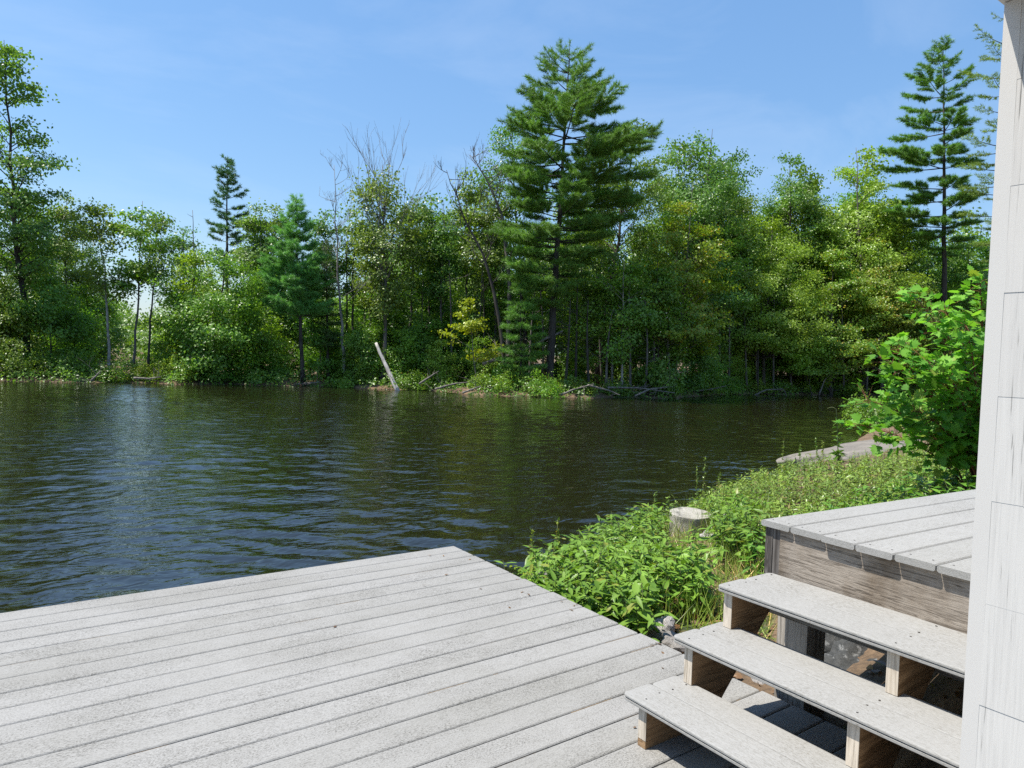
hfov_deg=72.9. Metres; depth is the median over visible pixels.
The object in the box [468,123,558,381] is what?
oak tree
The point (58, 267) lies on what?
woodland tree
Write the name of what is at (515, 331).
sapling
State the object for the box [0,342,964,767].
ground
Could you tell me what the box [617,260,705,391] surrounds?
maple tree
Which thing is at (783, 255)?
woodland tree
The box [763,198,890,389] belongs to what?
maple tree
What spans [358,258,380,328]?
tree trunk
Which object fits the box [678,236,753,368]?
woodland tree
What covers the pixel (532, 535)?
flower stalk
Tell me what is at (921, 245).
maple tree
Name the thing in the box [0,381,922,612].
lake water
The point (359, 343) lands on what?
sapling
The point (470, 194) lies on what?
woodland tree
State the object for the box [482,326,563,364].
fallen trunk
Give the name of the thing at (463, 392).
driftwood
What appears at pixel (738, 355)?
sapling
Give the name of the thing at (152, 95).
sky
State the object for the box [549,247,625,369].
maple tree
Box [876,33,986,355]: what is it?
pine tree
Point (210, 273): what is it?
woodland tree
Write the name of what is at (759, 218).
woodland tree
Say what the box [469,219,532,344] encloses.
woodland tree
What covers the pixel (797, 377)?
sapling
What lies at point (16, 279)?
woodland tree
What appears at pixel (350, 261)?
woodland tree
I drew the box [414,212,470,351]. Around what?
woodland tree
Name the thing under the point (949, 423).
maple sapling
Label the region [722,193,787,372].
woodland tree
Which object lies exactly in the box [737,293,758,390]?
tree trunk
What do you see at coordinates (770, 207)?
maple tree
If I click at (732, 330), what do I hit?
woodland tree
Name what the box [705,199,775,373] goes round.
woodland tree
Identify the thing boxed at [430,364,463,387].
shrub
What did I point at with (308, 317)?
woodland tree
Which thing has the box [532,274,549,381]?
tree trunk
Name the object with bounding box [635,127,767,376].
oak tree
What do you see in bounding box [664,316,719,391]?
sapling
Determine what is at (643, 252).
woodland tree
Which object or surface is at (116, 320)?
woodland tree
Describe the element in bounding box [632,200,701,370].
woodland tree
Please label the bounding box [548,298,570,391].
tree trunk
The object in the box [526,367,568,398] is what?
shrub
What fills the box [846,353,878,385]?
sapling
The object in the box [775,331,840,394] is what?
drooping bush
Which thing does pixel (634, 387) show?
driftwood
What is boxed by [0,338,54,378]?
shrub
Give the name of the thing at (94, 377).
driftwood
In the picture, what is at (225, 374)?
shrub
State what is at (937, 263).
woodland tree
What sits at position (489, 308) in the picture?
woodland tree
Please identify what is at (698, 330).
beech tree
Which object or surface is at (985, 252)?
woodland tree
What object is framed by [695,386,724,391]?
driftwood
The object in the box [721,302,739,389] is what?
tree trunk
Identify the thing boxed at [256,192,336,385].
pine tree
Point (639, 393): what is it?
driftwood
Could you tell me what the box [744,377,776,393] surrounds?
shrub
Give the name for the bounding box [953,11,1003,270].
pine tree
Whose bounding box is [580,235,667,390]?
maple tree
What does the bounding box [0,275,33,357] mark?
sapling
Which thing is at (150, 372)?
shrub
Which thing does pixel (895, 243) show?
woodland tree
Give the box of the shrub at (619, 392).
[598,380,640,397]
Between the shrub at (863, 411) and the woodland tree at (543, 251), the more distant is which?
the woodland tree at (543, 251)
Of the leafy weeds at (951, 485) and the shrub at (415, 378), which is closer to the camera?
the leafy weeds at (951, 485)
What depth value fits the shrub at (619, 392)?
36.87 m
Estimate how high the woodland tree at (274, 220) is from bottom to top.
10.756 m
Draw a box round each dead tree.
[319,150,372,376]
[431,153,512,378]
[465,133,511,370]
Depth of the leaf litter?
3.44 m
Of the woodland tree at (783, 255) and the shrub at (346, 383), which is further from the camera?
the woodland tree at (783, 255)
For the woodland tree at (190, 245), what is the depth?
40.56 m
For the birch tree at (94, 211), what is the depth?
35.89 m
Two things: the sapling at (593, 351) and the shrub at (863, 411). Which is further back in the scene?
the sapling at (593, 351)
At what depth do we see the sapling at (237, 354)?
37.69 m
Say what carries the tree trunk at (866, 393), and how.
on the ground at (936, 694)
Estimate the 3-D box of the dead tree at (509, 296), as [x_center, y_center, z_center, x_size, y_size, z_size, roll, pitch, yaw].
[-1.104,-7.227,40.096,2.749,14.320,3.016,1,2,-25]
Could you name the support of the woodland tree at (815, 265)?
on the ground at (936, 694)
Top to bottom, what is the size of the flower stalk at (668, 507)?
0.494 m
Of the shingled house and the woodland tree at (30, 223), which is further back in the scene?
the woodland tree at (30, 223)
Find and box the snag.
[191,210,195,321]
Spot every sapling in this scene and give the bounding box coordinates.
[0,271,101,370]
[0,274,105,359]
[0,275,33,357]
[0,279,56,371]
[39,293,114,370]
[52,271,133,363]
[137,322,191,375]
[215,309,273,376]
[245,311,298,375]
[258,307,313,375]
[291,315,350,379]
[307,311,364,377]
[320,290,375,360]
[333,316,389,382]
[356,299,412,377]
[376,326,426,382]
[391,311,455,379]
[417,289,459,365]
[421,338,462,383]
[431,297,503,386]
[435,309,496,380]
[458,334,500,380]
[474,280,546,372]
[529,303,590,380]
[557,341,595,382]
[570,308,624,380]
[590,314,635,381]
[609,321,665,387]
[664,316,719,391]
[680,340,726,390]
[704,354,730,392]
[714,345,742,384]
[726,351,753,386]
[740,352,772,385]
[752,354,787,387]
[769,333,795,386]
[788,375,818,388]
[832,360,861,391]
[833,264,987,489]
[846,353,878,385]
[868,347,906,387]
[875,324,939,391]
[963,332,981,391]
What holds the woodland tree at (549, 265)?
on the ground at (936, 694)
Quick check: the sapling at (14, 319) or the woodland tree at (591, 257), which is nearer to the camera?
the sapling at (14, 319)
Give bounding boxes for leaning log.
[375,342,399,390]
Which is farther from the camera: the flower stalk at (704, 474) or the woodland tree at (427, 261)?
the woodland tree at (427, 261)
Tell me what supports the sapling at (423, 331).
on the ground at (936, 694)
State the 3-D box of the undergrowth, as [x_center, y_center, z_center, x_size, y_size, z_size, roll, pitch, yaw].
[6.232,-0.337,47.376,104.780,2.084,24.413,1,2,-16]
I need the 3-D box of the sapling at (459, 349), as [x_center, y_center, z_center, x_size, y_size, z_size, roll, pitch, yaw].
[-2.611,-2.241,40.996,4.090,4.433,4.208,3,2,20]
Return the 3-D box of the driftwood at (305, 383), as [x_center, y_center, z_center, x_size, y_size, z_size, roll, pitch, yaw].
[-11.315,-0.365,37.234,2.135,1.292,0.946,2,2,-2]
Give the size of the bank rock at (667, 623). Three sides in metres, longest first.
0.193 x 0.169 x 0.156 m
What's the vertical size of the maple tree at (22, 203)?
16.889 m
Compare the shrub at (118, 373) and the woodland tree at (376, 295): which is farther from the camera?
the woodland tree at (376, 295)
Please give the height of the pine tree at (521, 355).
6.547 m
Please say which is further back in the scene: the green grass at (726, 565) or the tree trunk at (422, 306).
the tree trunk at (422, 306)
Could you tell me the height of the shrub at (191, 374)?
1.781 m
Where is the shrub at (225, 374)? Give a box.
[192,360,237,381]
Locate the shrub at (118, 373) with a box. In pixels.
[88,361,130,382]
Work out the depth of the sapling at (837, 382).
51.92 m
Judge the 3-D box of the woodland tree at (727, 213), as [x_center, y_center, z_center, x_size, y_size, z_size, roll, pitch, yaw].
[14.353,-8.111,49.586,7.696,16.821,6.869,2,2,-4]
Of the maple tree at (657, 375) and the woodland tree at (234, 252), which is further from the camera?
the woodland tree at (234, 252)
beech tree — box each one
[613,185,757,380]
[768,249,898,394]
[816,235,933,394]
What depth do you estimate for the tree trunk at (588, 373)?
36.67 m
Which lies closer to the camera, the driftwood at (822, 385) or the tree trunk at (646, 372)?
the tree trunk at (646, 372)
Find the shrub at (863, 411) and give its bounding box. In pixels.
[838,385,926,426]
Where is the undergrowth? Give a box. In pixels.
[0,353,971,398]
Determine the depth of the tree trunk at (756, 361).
50.41 m
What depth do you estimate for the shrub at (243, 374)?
36.80 m
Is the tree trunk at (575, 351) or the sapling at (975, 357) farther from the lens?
the sapling at (975, 357)
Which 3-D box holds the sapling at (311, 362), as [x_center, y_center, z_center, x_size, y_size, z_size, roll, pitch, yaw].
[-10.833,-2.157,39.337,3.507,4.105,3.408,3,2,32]
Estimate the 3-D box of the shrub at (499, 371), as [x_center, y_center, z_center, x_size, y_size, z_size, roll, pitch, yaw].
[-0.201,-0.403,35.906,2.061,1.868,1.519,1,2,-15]
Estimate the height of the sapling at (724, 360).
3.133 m
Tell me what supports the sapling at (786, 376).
on the ground at (936, 694)
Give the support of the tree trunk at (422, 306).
on the ground at (936, 694)
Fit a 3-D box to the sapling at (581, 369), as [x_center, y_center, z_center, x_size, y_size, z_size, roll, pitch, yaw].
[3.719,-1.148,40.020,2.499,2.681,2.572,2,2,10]
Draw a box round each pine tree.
[205,153,250,292]
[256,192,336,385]
[305,238,345,381]
[482,37,668,384]
[492,270,550,390]
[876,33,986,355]
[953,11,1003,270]
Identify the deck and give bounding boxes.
[0,546,846,767]
[761,489,975,716]
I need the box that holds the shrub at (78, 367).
[29,338,99,377]
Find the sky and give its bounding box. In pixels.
[0,0,1003,352]
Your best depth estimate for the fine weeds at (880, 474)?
8.41 m
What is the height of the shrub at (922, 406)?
1.329 m
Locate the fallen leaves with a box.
[333,555,749,727]
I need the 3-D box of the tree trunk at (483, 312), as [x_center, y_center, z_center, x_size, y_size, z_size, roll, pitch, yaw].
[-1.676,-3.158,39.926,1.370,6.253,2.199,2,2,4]
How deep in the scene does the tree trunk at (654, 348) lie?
38.17 m
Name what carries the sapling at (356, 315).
on the ground at (936, 694)
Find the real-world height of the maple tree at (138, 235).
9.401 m
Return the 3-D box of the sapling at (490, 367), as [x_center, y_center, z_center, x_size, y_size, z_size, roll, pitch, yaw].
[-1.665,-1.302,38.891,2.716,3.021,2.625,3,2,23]
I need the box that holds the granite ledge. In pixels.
[776,439,919,466]
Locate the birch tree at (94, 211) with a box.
[51,197,136,367]
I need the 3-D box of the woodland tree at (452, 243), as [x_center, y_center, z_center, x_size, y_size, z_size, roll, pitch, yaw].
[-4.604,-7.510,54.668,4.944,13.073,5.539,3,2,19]
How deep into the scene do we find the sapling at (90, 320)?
36.74 m
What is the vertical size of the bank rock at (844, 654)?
0.325 m
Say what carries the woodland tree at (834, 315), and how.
on the ground at (936, 694)
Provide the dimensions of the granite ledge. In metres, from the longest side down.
6.511 x 1.206 x 0.485 m
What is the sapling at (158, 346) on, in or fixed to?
on the ground at (936, 694)
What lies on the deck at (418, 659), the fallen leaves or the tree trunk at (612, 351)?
the fallen leaves
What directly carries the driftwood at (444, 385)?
on the lake water
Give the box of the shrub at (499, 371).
[491,361,527,390]
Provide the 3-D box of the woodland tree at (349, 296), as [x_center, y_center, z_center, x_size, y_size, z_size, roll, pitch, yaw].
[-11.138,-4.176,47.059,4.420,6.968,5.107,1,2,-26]
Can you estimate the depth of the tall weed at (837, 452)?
10.53 m
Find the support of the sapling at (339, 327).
on the ground at (936, 694)
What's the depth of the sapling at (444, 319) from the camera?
44.27 m
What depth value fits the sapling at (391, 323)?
42.26 m
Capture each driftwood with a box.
[78,358,109,381]
[133,362,160,380]
[289,369,318,384]
[419,367,439,391]
[435,375,476,390]
[457,375,491,393]
[560,384,593,395]
[588,377,619,398]
[607,376,673,395]
[634,370,676,399]
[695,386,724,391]
[755,387,786,395]
[818,372,831,394]
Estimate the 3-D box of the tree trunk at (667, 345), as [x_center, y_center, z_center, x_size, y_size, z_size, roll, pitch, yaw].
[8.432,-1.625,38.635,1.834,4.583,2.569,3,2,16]
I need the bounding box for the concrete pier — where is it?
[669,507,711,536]
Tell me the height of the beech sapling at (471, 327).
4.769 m
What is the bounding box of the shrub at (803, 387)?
[778,378,817,394]
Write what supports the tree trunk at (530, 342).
on the ground at (936, 694)
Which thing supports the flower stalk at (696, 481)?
on the ground at (936, 694)
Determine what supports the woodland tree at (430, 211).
on the ground at (936, 694)
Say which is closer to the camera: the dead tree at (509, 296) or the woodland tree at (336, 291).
the dead tree at (509, 296)
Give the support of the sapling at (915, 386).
on the ground at (936, 694)
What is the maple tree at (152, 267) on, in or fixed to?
on the ground at (936, 694)
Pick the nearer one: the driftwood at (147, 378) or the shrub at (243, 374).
the driftwood at (147, 378)
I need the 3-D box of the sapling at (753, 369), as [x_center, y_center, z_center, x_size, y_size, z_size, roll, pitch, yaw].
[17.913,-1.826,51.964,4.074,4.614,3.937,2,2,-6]
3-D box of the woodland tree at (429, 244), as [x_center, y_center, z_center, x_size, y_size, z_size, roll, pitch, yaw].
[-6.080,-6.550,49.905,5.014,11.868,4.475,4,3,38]
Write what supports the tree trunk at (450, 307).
on the ground at (936, 694)
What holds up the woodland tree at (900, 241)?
on the ground at (936, 694)
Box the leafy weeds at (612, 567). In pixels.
[496,487,772,641]
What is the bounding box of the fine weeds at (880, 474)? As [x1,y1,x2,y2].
[648,445,975,537]
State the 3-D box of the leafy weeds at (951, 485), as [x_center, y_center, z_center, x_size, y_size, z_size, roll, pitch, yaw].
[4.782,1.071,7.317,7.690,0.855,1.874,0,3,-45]
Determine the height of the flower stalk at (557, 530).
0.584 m
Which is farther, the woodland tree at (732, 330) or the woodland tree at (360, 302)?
the woodland tree at (732, 330)
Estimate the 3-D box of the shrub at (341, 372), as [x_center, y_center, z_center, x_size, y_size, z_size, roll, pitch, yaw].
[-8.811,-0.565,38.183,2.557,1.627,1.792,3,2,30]
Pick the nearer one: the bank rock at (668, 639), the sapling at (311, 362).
the bank rock at (668, 639)
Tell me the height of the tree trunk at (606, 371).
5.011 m
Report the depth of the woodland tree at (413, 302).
43.21 m
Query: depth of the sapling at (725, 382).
44.59 m
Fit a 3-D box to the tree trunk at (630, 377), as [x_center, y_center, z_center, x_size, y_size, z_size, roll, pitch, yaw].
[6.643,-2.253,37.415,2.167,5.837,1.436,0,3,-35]
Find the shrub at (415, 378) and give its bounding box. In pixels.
[397,369,435,389]
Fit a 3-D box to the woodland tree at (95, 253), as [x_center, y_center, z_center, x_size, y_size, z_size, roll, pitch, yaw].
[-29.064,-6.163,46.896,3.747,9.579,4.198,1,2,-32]
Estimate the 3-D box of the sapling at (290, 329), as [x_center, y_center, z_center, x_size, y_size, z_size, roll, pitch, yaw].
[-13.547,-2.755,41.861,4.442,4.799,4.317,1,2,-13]
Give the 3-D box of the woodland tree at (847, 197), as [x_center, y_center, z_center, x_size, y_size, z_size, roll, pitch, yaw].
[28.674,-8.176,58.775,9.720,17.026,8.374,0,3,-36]
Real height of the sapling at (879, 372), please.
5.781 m
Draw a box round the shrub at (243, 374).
[227,361,264,382]
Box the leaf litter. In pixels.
[613,581,961,720]
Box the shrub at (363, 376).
[353,361,378,384]
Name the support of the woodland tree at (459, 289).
on the ground at (936, 694)
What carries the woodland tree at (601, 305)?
on the ground at (936, 694)
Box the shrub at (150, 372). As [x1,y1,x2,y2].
[125,360,163,382]
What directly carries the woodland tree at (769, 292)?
on the ground at (936, 694)
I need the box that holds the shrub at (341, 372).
[328,359,369,384]
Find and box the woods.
[2,197,990,374]
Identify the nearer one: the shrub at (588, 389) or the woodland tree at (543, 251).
the shrub at (588, 389)
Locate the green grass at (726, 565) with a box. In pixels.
[605,478,797,640]
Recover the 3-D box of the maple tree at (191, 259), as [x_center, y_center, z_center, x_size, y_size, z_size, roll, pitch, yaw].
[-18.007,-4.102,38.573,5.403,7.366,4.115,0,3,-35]
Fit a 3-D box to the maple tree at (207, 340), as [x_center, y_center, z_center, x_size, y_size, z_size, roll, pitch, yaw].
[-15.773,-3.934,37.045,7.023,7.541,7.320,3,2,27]
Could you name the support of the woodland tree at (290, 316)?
on the ground at (936, 694)
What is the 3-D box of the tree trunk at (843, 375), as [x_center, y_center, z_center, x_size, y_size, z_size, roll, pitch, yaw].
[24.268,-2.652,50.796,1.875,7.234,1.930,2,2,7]
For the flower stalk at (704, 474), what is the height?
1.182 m
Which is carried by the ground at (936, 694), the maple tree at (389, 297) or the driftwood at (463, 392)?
the maple tree at (389, 297)
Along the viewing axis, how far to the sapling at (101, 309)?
41.83 m
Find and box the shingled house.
[959,0,1023,767]
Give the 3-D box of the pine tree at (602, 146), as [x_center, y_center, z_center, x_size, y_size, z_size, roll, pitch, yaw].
[3.565,-9.004,36.860,9.664,19.023,9.141,0,3,-35]
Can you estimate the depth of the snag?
39.98 m
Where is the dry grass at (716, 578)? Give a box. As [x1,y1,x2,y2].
[636,506,781,635]
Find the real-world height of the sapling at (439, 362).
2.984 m
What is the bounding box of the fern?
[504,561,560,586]
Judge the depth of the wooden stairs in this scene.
2.36 m
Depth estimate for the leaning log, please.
36.11 m
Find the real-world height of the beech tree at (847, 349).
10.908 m
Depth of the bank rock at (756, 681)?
3.40 m
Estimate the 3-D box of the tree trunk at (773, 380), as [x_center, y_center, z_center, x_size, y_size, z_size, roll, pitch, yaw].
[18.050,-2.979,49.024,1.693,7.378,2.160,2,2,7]
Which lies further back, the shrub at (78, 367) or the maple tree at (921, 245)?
the maple tree at (921, 245)
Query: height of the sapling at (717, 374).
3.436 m
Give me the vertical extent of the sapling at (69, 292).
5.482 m
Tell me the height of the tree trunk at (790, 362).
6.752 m
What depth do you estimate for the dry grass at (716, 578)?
4.94 m
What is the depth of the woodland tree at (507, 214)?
41.58 m
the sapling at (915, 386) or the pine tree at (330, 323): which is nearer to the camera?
the pine tree at (330, 323)
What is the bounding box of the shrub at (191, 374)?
[151,351,203,382]
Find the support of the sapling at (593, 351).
on the ground at (936, 694)
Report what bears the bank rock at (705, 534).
on the ground at (936, 694)
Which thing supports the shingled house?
on the ground at (936, 694)
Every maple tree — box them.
[0,41,80,370]
[96,201,193,369]
[117,214,184,372]
[133,246,235,360]
[138,240,283,377]
[232,211,284,359]
[335,120,442,383]
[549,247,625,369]
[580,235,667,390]
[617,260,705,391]
[690,195,788,376]
[722,215,844,383]
[754,152,839,383]
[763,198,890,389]
[797,151,939,391]
[868,279,984,397]
[870,195,957,373]
[923,240,988,387]
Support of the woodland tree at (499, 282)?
on the ground at (936, 694)
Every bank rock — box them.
[647,615,674,643]
[661,631,684,653]
[700,531,712,536]
[751,678,764,684]
[824,633,841,652]
[824,639,867,669]
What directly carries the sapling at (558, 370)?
on the ground at (936, 694)
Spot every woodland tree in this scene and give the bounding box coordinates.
[0,211,57,349]
[0,216,62,343]
[0,221,18,310]
[19,234,84,328]
[38,186,92,302]
[50,225,111,304]
[90,282,130,361]
[159,225,213,318]
[181,265,219,322]
[212,246,268,341]
[223,197,279,312]
[240,198,300,321]
[262,272,309,352]
[290,297,333,374]
[304,207,352,376]
[316,255,344,317]
[328,273,373,348]
[331,205,379,360]
[347,230,391,356]
[356,252,404,348]
[387,227,449,354]
[389,191,445,331]
[405,190,463,375]
[407,209,458,352]
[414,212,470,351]
[418,242,486,373]
[437,270,503,370]
[439,166,501,379]
[441,206,475,294]
[450,193,509,348]
[467,186,526,377]
[468,221,528,349]
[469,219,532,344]
[511,225,557,363]
[527,195,599,363]
[550,208,621,307]
[572,240,635,355]
[614,224,676,384]
[622,135,727,372]
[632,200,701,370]
[656,155,766,312]
[677,206,765,365]
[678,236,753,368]
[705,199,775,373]
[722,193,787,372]
[724,211,796,335]
[732,214,790,368]
[751,182,813,263]
[756,163,857,384]
[758,215,814,324]
[776,221,839,365]
[798,228,874,376]
[807,144,933,373]
[828,189,898,263]
[857,239,934,385]
[869,196,928,384]
[906,234,972,329]
[935,231,987,311]
[956,235,990,370]
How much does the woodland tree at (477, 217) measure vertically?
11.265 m
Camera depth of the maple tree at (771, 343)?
47.84 m
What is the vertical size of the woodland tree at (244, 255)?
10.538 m
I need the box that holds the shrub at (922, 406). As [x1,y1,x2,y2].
[892,391,970,425]
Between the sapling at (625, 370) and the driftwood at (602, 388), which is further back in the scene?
the sapling at (625, 370)
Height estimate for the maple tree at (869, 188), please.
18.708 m
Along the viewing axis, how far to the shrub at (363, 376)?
37.74 m
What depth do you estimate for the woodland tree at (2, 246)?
40.61 m
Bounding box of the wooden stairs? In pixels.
[624,573,966,767]
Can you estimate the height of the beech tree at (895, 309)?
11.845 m
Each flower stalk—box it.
[527,528,534,555]
[554,516,561,553]
[666,496,669,514]
[695,465,698,497]
[702,456,706,493]
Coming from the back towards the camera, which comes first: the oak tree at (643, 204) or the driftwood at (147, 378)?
the oak tree at (643, 204)
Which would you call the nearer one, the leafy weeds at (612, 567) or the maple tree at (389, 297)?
the leafy weeds at (612, 567)
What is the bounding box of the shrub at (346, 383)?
[321,375,354,387]
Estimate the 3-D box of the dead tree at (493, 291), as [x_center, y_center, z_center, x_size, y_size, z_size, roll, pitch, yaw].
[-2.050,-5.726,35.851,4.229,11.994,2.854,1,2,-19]
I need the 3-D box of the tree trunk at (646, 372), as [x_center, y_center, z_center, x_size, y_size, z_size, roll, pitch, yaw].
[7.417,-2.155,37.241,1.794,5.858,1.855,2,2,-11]
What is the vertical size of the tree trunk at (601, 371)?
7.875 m
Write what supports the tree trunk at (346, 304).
on the ground at (936, 694)
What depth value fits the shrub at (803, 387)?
49.69 m
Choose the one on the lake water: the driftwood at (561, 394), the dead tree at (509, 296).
the driftwood at (561, 394)
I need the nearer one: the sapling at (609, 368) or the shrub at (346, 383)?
the shrub at (346, 383)
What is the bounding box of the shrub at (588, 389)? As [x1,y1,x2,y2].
[562,378,598,395]
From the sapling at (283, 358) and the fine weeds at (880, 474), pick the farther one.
the sapling at (283, 358)
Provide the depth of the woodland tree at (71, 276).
40.38 m
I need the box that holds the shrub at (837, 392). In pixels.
[824,380,855,395]
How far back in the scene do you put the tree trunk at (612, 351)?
39.43 m
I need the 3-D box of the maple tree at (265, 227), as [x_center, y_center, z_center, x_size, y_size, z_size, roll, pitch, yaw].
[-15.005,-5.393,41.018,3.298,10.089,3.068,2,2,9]
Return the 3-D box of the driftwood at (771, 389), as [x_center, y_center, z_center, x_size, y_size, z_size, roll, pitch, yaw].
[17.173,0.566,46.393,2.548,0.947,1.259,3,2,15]
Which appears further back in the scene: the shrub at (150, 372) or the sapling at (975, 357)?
the sapling at (975, 357)
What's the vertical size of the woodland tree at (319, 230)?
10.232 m
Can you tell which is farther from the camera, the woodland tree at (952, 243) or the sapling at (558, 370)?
the woodland tree at (952, 243)
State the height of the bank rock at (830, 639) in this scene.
0.296 m
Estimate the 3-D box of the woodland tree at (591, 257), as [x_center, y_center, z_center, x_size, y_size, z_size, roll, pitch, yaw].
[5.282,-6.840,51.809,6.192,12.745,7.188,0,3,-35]
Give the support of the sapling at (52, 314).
on the ground at (936, 694)
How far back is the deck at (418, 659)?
2.98 m
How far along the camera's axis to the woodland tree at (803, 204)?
52.65 m
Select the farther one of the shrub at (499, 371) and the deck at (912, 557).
the shrub at (499, 371)
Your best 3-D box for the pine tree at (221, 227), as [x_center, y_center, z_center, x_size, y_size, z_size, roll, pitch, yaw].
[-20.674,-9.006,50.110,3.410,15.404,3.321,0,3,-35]
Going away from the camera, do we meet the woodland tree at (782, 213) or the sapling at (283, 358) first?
the sapling at (283, 358)
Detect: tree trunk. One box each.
[330,240,354,369]
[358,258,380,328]
[410,280,426,369]
[443,260,472,377]
[474,275,488,350]
[516,282,542,380]
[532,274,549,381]
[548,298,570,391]
[557,276,602,384]
[568,300,598,381]
[588,305,637,393]
[593,262,609,383]
[607,274,628,383]
[613,287,644,394]
[635,290,663,396]
[641,294,670,392]
[648,322,674,395]
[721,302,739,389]
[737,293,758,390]
[748,305,774,391]
[755,292,758,383]
[757,297,777,392]
[783,307,797,391]
[832,303,858,395]
[863,310,880,395]
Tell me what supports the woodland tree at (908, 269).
on the ground at (936, 694)
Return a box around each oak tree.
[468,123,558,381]
[570,117,683,385]
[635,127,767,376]
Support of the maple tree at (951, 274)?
on the ground at (936, 694)
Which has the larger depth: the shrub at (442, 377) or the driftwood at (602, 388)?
the shrub at (442, 377)
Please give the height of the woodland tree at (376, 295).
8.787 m
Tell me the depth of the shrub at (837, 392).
50.50 m
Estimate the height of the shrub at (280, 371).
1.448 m
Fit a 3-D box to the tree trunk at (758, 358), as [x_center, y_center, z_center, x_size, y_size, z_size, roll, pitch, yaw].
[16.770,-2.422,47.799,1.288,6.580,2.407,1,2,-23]
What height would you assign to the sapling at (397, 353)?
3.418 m
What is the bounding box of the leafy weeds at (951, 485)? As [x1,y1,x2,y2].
[738,457,976,577]
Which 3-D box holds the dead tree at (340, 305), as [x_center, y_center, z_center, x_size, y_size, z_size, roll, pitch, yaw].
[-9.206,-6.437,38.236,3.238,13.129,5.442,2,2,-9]
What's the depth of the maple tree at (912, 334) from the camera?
50.17 m
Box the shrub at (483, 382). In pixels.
[467,366,514,394]
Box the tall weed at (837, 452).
[827,407,847,465]
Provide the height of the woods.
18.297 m
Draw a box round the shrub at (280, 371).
[259,357,293,380]
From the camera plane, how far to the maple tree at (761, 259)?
47.90 m
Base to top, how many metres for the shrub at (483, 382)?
1.521 m
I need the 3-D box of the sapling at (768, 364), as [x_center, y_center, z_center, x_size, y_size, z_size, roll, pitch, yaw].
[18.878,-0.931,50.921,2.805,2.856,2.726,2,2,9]

